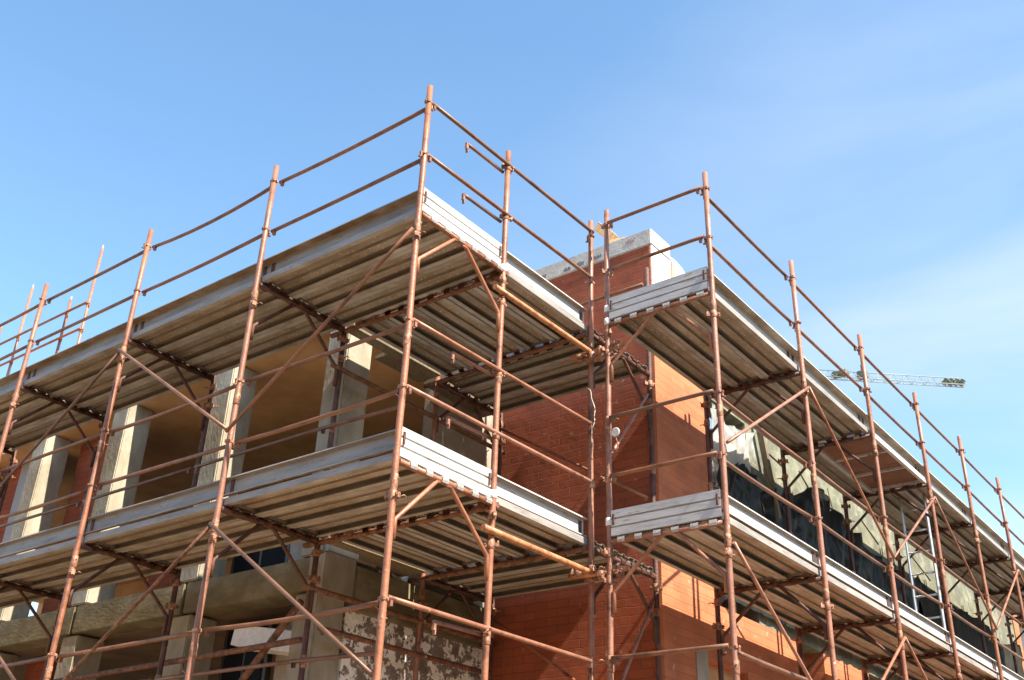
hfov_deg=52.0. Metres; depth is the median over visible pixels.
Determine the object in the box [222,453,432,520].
steel plank
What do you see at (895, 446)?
toe board
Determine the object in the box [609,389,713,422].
guard rail
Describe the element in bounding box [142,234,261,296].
guard rail
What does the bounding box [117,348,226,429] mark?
diagonal brace
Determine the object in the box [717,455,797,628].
black sheet
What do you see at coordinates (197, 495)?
toe board
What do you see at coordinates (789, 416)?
steel plank
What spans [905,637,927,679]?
diagonal brace
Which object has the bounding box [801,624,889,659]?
steel plank
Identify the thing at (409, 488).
steel plank
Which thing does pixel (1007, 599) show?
diagonal brace
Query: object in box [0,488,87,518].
guard rail
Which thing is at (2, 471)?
guard rail
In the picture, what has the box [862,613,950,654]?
steel plank
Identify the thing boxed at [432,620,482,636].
stub rail
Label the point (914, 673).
steel plank
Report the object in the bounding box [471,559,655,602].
steel plank
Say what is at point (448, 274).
steel plank
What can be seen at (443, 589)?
gap board
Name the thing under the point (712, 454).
guard rail
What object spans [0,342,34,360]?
guard rail
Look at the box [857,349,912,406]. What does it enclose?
guard rail
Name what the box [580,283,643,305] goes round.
guard rail
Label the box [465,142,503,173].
stub rail
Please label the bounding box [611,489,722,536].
toe board
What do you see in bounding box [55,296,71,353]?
guard post
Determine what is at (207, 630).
guard rail
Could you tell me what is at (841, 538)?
guard rail
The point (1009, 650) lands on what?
guard rail
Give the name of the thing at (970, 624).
guard rail
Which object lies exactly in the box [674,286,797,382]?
steel plank
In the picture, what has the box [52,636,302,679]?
tie tube
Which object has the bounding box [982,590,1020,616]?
steel plank
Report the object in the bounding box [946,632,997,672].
toe board
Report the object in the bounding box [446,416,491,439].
stub rail
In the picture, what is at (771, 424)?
steel plank
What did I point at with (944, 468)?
guard rail
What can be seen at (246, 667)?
guard rail
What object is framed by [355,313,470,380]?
steel plank
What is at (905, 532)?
ladder
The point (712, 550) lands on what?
steel plank
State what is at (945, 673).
steel plank
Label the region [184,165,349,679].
scaffold frame
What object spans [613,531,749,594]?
steel plank
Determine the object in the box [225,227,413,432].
diagonal brace
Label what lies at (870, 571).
black sheet
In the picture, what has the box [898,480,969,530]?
steel plank
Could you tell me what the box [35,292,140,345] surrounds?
guard rail
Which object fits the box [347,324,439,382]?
gap board
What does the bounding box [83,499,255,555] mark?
steel plank
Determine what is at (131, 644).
guard rail
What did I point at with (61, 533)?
toe board
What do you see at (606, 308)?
tape band
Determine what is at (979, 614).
scaffold frame
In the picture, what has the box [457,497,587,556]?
steel plank
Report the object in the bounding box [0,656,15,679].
diagonal brace
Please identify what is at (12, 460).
scaffold frame
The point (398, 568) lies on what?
gap board
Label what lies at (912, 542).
guard rail
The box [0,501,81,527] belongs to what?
guard rail
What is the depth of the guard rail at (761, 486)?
8.75 m
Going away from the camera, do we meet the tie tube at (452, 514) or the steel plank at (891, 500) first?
the tie tube at (452, 514)
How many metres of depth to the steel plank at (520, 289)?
9.27 m
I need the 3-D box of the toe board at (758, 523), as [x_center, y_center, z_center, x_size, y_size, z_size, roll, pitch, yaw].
[2.142,1.580,8.645,0.038,0.143,1.834,-18,-34,33]
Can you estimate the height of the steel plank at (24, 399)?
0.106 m
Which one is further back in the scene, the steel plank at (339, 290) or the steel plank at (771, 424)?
the steel plank at (771, 424)
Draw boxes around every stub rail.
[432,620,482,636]
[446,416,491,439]
[450,351,494,376]
[461,193,501,222]
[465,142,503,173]
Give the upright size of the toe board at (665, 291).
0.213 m
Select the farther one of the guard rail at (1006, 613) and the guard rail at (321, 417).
the guard rail at (1006, 613)
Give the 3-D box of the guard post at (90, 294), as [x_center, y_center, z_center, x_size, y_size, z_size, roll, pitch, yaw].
[-6.987,0.357,16.720,0.098,4.450,0.052,-18,-34,33]
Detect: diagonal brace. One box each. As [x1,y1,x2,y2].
[0,353,118,487]
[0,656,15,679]
[62,526,210,679]
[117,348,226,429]
[208,522,372,675]
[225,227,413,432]
[491,616,575,679]
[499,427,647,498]
[612,393,648,454]
[620,600,654,679]
[726,386,809,443]
[732,541,811,679]
[809,387,894,558]
[881,636,905,679]
[894,496,935,557]
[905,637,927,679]
[935,498,997,629]
[997,569,1018,627]
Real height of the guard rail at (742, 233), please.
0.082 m
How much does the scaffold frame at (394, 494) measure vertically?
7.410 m
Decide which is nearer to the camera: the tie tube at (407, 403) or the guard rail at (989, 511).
the tie tube at (407, 403)
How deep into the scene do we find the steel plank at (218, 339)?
9.93 m
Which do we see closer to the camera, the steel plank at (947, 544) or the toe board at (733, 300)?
the toe board at (733, 300)
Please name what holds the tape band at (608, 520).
attached to the scaffold frame at (609, 580)
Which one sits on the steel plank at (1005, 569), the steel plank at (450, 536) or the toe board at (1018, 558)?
the toe board at (1018, 558)
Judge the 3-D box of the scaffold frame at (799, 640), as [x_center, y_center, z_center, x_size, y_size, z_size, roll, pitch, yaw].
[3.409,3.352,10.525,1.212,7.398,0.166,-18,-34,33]
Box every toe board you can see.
[0,367,32,390]
[0,519,90,557]
[26,319,139,377]
[84,479,228,534]
[133,261,269,330]
[224,428,404,496]
[263,189,429,272]
[400,427,491,496]
[422,187,501,264]
[489,475,587,536]
[506,251,587,325]
[609,266,708,319]
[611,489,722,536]
[707,268,796,357]
[720,491,818,566]
[790,351,866,421]
[815,551,892,610]
[860,415,922,469]
[888,597,950,644]
[917,466,968,513]
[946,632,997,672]
[963,508,1006,547]
[993,661,1023,679]
[1002,543,1023,566]
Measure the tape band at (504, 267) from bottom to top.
0.066 m
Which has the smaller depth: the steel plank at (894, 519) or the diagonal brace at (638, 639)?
the diagonal brace at (638, 639)
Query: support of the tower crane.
on the ground
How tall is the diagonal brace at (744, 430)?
1.223 m
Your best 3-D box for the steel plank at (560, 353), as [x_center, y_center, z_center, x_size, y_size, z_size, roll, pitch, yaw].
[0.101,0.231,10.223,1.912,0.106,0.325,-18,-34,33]
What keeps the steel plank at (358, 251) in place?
on the scaffold frame at (394, 494)
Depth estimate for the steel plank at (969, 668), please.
12.57 m
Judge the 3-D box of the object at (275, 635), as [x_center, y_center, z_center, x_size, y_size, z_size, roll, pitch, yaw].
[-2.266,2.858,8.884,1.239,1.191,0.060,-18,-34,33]
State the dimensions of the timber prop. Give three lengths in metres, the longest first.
1.250 x 0.070 x 0.061 m
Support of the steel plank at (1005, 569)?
on the scaffold frame at (1012, 560)
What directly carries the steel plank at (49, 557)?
on the scaffold frame at (8, 427)
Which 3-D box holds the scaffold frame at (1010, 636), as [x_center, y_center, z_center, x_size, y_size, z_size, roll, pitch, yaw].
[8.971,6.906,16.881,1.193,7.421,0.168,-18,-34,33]
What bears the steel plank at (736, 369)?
on the scaffold frame at (609, 580)
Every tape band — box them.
[490,489,496,498]
[501,264,506,271]
[604,305,609,312]
[604,318,610,325]
[606,517,611,525]
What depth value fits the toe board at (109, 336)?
10.67 m
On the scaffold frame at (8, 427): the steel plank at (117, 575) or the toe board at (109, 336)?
the steel plank at (117, 575)
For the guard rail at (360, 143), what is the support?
attached to the scaffold frame at (394, 494)
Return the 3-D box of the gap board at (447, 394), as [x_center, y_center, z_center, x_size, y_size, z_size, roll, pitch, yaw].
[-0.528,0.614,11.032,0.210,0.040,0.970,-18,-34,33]
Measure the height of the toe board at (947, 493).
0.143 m
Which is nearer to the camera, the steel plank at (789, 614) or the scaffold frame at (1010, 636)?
the steel plank at (789, 614)
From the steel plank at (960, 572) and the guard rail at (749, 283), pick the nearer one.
the guard rail at (749, 283)
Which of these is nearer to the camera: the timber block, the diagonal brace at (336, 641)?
the diagonal brace at (336, 641)
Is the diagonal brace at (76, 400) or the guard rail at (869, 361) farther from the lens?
the guard rail at (869, 361)
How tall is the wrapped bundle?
1.454 m
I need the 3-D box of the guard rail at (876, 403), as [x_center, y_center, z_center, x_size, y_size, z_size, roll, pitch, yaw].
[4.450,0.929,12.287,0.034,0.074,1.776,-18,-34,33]
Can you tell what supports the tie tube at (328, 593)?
attached to the scaffold frame at (452, 589)
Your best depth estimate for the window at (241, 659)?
9.67 m
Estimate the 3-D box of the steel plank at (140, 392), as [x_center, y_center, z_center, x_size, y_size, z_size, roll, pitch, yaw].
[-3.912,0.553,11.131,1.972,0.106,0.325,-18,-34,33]
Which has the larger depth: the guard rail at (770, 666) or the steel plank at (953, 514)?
the steel plank at (953, 514)
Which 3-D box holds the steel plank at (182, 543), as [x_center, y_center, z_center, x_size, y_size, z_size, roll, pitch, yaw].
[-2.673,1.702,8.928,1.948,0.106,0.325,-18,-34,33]
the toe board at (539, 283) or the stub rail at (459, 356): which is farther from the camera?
the toe board at (539, 283)
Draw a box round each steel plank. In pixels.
[0,381,50,416]
[0,397,76,437]
[0,407,103,452]
[0,537,114,579]
[0,580,31,595]
[0,588,61,608]
[4,552,146,587]
[23,334,158,398]
[35,561,176,598]
[51,352,185,406]
[78,364,212,418]
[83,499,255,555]
[116,517,286,560]
[131,277,289,353]
[147,527,316,571]
[160,298,316,363]
[186,313,343,378]
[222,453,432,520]
[256,473,463,526]
[260,209,450,298]
[288,487,492,541]
[289,234,477,312]
[317,253,502,329]
[329,529,459,576]
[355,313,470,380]
[359,523,484,573]
[382,304,495,372]
[397,515,520,568]
[414,291,526,364]
[423,507,553,562]
[425,540,615,586]
[440,280,556,355]
[440,329,604,393]
[448,549,634,591]
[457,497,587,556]
[460,349,631,403]
[471,269,587,345]
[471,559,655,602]
[480,355,649,415]
[611,311,734,398]
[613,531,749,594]
[641,300,765,390]
[647,524,782,590]
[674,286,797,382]
[684,512,818,585]
[712,386,807,454]
[719,584,821,633]
[737,378,838,448]
[752,579,860,628]
[767,366,867,443]
[785,569,892,626]
[790,444,868,500]
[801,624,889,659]
[836,620,919,657]
[852,491,917,538]
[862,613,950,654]
[870,656,936,679]
[872,487,944,534]
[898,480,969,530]
[899,654,967,679]
[902,531,961,568]
[922,527,983,566]
[922,647,997,679]
[945,563,996,595]
[946,520,1008,563]
[963,560,1014,590]
[972,675,1005,679]
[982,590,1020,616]
[986,554,1023,588]
[998,589,1023,607]
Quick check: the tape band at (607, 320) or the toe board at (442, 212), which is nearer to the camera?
the toe board at (442, 212)
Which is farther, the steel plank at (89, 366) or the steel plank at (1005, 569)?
the steel plank at (1005, 569)
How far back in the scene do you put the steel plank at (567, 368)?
10.54 m
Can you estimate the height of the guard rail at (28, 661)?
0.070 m
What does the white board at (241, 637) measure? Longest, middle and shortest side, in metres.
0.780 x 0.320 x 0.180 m
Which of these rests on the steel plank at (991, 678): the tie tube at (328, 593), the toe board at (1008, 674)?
the toe board at (1008, 674)
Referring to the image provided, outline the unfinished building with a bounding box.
[0,229,1023,679]
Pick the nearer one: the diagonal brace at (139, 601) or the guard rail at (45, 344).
the diagonal brace at (139, 601)
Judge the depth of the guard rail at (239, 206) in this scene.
9.94 m
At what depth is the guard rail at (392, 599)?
7.23 m
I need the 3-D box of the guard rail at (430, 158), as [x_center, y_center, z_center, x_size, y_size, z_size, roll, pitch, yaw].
[0.044,-0.997,8.993,0.034,0.076,2.291,-19,-34,34]
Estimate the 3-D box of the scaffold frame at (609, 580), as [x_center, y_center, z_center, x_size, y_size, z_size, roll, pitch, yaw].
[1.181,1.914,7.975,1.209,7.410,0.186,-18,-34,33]
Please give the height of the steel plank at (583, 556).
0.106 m
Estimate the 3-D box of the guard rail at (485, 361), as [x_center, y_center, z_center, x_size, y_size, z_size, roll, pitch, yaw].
[-0.007,0.307,8.306,0.034,0.076,2.291,-19,-34,34]
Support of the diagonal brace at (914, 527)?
attached to the scaffold frame at (845, 506)
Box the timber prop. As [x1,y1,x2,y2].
[756,431,781,518]
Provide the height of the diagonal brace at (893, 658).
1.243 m
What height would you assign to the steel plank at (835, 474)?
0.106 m
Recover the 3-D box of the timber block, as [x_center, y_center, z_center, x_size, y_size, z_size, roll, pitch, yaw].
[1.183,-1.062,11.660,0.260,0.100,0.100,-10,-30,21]
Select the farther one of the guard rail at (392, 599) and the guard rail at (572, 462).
the guard rail at (572, 462)
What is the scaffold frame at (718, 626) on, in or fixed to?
on the ground
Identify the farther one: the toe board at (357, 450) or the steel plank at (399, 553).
the steel plank at (399, 553)
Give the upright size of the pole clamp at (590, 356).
0.136 m
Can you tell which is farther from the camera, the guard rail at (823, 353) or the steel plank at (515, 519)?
the guard rail at (823, 353)
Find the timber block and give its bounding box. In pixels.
[609,236,627,242]
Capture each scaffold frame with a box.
[0,283,108,679]
[0,449,17,512]
[43,229,217,679]
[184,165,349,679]
[372,85,513,679]
[412,373,505,679]
[584,220,662,679]
[598,172,742,679]
[699,260,837,679]
[777,334,907,679]
[841,392,962,679]
[893,436,1003,679]
[937,477,1023,646]
[973,589,1023,669]
[1005,615,1023,674]
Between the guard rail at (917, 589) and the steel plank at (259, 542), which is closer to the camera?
the steel plank at (259, 542)
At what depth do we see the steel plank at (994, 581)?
16.31 m
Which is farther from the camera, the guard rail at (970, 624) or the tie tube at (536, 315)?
the guard rail at (970, 624)
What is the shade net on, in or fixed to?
attached to the unfinished building
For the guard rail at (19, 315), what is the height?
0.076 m
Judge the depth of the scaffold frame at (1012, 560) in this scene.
15.38 m
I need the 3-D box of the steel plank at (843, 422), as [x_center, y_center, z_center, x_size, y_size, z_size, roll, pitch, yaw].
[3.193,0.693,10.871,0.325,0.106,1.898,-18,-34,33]
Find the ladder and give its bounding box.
[899,495,948,645]
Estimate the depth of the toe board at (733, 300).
9.64 m
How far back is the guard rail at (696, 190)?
9.57 m
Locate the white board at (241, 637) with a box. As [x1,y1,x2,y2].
[231,627,291,655]
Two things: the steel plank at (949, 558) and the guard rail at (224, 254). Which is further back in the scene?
the steel plank at (949, 558)
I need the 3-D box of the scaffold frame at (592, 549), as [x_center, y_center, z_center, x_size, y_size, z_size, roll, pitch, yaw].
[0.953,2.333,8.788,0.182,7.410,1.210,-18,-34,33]
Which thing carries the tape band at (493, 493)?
attached to the scaffold frame at (394, 494)
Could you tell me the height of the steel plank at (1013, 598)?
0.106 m
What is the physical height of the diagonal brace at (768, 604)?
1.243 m
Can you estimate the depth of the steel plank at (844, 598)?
10.02 m
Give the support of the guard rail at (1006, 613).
attached to the scaffold frame at (978, 556)
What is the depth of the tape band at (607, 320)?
9.40 m
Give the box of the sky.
[0,0,1023,615]
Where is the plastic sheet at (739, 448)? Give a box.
[710,403,755,482]
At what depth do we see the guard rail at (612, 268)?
9.33 m
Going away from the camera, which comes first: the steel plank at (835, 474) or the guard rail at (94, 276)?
the guard rail at (94, 276)
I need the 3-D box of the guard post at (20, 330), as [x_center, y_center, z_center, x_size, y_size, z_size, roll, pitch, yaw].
[-8.692,0.938,17.884,0.098,4.390,0.052,-18,-34,33]
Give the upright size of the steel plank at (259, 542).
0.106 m
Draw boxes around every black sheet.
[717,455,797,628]
[782,487,861,659]
[846,533,928,679]
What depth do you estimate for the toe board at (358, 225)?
8.60 m
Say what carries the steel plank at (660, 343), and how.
on the scaffold frame at (609, 580)
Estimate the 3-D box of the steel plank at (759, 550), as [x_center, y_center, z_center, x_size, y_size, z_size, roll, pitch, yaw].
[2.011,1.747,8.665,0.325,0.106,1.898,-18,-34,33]
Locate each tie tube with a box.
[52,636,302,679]
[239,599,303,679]
[302,583,497,646]
[303,502,499,548]
[330,271,508,338]
[330,363,505,454]
[407,546,587,583]
[423,332,587,388]
[481,524,589,574]
[493,284,603,361]
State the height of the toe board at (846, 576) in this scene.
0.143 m
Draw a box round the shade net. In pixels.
[919,583,1023,678]
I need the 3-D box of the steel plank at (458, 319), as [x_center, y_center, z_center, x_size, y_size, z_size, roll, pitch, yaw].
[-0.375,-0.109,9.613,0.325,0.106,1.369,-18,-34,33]
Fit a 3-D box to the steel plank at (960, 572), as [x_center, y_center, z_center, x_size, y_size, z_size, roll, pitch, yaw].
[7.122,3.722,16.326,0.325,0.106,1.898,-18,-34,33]
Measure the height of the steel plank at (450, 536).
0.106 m
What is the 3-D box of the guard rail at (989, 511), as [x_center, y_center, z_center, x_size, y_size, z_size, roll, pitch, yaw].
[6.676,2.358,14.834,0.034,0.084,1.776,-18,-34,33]
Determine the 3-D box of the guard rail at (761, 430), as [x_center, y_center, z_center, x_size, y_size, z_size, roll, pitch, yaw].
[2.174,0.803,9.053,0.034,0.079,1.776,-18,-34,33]
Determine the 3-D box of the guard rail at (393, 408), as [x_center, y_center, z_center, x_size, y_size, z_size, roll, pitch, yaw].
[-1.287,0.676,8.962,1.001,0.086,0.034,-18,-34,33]
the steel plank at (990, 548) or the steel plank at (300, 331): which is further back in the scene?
the steel plank at (990, 548)
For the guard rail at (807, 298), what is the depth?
11.21 m
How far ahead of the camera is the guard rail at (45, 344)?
17.51 m
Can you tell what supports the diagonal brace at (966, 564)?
attached to the scaffold frame at (845, 506)
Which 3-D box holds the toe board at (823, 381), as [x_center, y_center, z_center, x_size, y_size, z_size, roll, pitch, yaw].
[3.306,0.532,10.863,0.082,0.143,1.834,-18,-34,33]
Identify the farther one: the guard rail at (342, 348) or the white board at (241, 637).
the white board at (241, 637)
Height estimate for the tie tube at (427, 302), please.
0.046 m
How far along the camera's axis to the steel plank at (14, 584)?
10.66 m
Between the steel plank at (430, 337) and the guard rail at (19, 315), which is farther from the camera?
the guard rail at (19, 315)
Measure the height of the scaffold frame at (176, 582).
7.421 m
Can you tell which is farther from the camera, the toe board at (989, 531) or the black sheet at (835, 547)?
the toe board at (989, 531)
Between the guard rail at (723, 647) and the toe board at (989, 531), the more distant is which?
the toe board at (989, 531)
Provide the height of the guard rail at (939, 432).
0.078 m
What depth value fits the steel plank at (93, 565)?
10.08 m
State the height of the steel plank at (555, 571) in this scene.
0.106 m
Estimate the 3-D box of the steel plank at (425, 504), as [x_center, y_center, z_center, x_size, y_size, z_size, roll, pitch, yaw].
[-0.987,1.347,8.129,1.917,0.106,0.325,-18,-34,33]
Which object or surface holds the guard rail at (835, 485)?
attached to the scaffold frame at (718, 626)
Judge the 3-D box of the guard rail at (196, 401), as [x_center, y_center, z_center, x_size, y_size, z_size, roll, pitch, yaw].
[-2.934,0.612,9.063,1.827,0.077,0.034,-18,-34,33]
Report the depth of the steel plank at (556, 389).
10.75 m
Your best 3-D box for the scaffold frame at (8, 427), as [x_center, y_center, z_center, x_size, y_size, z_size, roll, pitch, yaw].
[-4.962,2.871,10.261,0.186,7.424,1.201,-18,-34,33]
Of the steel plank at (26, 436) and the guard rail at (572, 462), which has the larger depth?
the steel plank at (26, 436)
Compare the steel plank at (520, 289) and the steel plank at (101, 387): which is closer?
the steel plank at (520, 289)
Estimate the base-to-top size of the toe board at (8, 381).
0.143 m
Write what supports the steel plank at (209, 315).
on the scaffold frame at (313, 578)
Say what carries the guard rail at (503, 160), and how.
attached to the scaffold frame at (592, 549)
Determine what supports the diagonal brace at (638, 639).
attached to the scaffold frame at (609, 580)
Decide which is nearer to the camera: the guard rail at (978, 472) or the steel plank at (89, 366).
the steel plank at (89, 366)
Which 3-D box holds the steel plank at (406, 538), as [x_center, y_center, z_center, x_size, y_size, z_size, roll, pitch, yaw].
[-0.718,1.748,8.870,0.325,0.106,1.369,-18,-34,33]
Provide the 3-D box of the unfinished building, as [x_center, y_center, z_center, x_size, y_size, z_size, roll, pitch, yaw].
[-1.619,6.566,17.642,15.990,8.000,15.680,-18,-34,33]
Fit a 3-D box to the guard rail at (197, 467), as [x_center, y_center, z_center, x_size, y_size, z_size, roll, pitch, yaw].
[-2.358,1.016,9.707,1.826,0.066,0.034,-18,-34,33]
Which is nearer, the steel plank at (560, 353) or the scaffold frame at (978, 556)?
the steel plank at (560, 353)
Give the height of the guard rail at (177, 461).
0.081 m
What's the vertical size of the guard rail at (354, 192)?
0.077 m
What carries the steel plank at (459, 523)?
on the tie tube at (452, 514)
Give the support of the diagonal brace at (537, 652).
attached to the scaffold frame at (452, 589)
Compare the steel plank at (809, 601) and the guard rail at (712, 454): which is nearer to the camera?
the guard rail at (712, 454)
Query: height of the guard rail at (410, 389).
0.076 m
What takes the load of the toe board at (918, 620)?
on the steel plank at (922, 642)
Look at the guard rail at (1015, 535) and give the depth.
15.92 m
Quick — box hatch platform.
[814,429,924,492]
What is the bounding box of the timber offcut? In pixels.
[593,223,617,239]
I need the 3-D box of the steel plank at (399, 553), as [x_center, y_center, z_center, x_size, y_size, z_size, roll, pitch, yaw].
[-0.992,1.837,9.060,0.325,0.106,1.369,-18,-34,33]
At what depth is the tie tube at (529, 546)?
7.91 m
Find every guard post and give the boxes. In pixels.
[6,284,33,375]
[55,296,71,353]
[77,245,103,343]
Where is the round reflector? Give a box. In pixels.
[610,427,619,451]
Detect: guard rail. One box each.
[0,301,88,345]
[0,304,43,326]
[0,327,81,366]
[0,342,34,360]
[0,432,108,475]
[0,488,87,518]
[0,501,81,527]
[0,656,48,668]
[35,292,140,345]
[47,248,150,303]
[57,631,200,662]
[82,467,192,504]
[97,445,225,489]
[109,384,242,436]
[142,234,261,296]
[152,184,276,250]
[154,659,294,679]
[194,425,325,471]
[203,601,378,636]
[235,390,398,448]
[245,324,404,385]
[271,158,420,235]
[279,107,424,186]
[289,651,383,667]
[317,626,491,678]
[320,404,405,433]
[387,594,594,667]
[406,384,594,487]
[413,317,594,429]
[427,153,594,282]
[433,102,593,235]
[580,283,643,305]
[607,186,701,226]
[607,235,704,273]
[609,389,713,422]
[609,451,717,481]
[611,643,729,664]
[703,196,788,280]
[706,244,792,326]
[713,394,807,467]
[717,456,812,521]
[729,649,807,679]
[788,279,856,350]
[794,329,862,391]
[807,464,879,521]
[815,520,886,571]
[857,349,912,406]
[862,390,918,445]
[879,519,936,562]
[886,568,943,608]
[912,405,957,452]
[918,444,964,488]
[937,561,983,595]
[944,607,990,639]
[958,451,995,491]
[964,488,1002,525]
[983,596,1021,627]
[991,637,1023,660]
[997,490,1023,518]
[1003,526,1023,544]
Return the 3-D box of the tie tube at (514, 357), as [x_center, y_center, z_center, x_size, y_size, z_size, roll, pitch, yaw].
[-0.102,0.210,10.116,1.996,0.046,0.048,-19,-34,34]
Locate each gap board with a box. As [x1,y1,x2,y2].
[322,535,425,576]
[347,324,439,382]
[408,574,484,601]
[424,379,493,416]
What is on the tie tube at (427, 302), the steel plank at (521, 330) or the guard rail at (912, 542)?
the steel plank at (521, 330)
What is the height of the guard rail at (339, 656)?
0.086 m
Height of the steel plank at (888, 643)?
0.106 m
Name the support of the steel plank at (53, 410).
on the scaffold frame at (12, 460)
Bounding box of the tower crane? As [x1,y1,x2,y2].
[818,364,966,387]
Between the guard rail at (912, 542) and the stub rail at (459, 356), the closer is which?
the stub rail at (459, 356)
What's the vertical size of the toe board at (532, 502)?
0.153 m
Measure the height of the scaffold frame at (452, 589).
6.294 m
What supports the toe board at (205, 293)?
on the steel plank at (209, 315)
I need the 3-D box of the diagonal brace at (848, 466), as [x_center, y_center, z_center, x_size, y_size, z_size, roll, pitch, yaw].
[3.366,1.338,10.358,0.029,1.223,1.851,-18,-34,33]
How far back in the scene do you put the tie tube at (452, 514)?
8.19 m
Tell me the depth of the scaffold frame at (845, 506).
12.49 m
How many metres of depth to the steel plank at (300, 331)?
10.13 m
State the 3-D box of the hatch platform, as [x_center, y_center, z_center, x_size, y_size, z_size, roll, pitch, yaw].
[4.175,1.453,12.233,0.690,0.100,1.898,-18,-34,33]
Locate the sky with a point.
(875, 148)
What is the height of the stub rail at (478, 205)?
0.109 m
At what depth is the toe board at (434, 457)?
7.42 m
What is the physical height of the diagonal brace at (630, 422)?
1.020 m
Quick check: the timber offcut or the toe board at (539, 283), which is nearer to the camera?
the toe board at (539, 283)
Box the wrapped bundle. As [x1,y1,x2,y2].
[669,257,684,276]
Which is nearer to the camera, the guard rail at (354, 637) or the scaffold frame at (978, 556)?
the guard rail at (354, 637)
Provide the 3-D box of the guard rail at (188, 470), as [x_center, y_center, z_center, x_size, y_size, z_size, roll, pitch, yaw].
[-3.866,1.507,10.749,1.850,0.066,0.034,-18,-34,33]
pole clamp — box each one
[568,563,628,580]
[570,339,624,364]
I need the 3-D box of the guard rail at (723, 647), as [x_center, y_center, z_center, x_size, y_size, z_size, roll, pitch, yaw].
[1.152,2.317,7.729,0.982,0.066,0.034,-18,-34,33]
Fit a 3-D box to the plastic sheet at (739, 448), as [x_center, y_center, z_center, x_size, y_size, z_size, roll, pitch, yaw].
[2.440,1.334,11.449,0.118,1.040,1.074,-18,-34,33]
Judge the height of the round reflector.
0.218 m
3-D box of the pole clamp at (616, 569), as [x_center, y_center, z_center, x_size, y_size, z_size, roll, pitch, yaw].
[0.698,1.881,8.444,0.526,0.127,0.192,-18,-34,33]
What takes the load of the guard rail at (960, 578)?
attached to the scaffold frame at (978, 556)
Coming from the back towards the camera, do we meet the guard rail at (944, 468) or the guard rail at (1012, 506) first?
the guard rail at (1012, 506)
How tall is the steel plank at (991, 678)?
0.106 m
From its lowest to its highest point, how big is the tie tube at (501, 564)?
0.046 m
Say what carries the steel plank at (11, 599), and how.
on the scaffold frame at (8, 427)

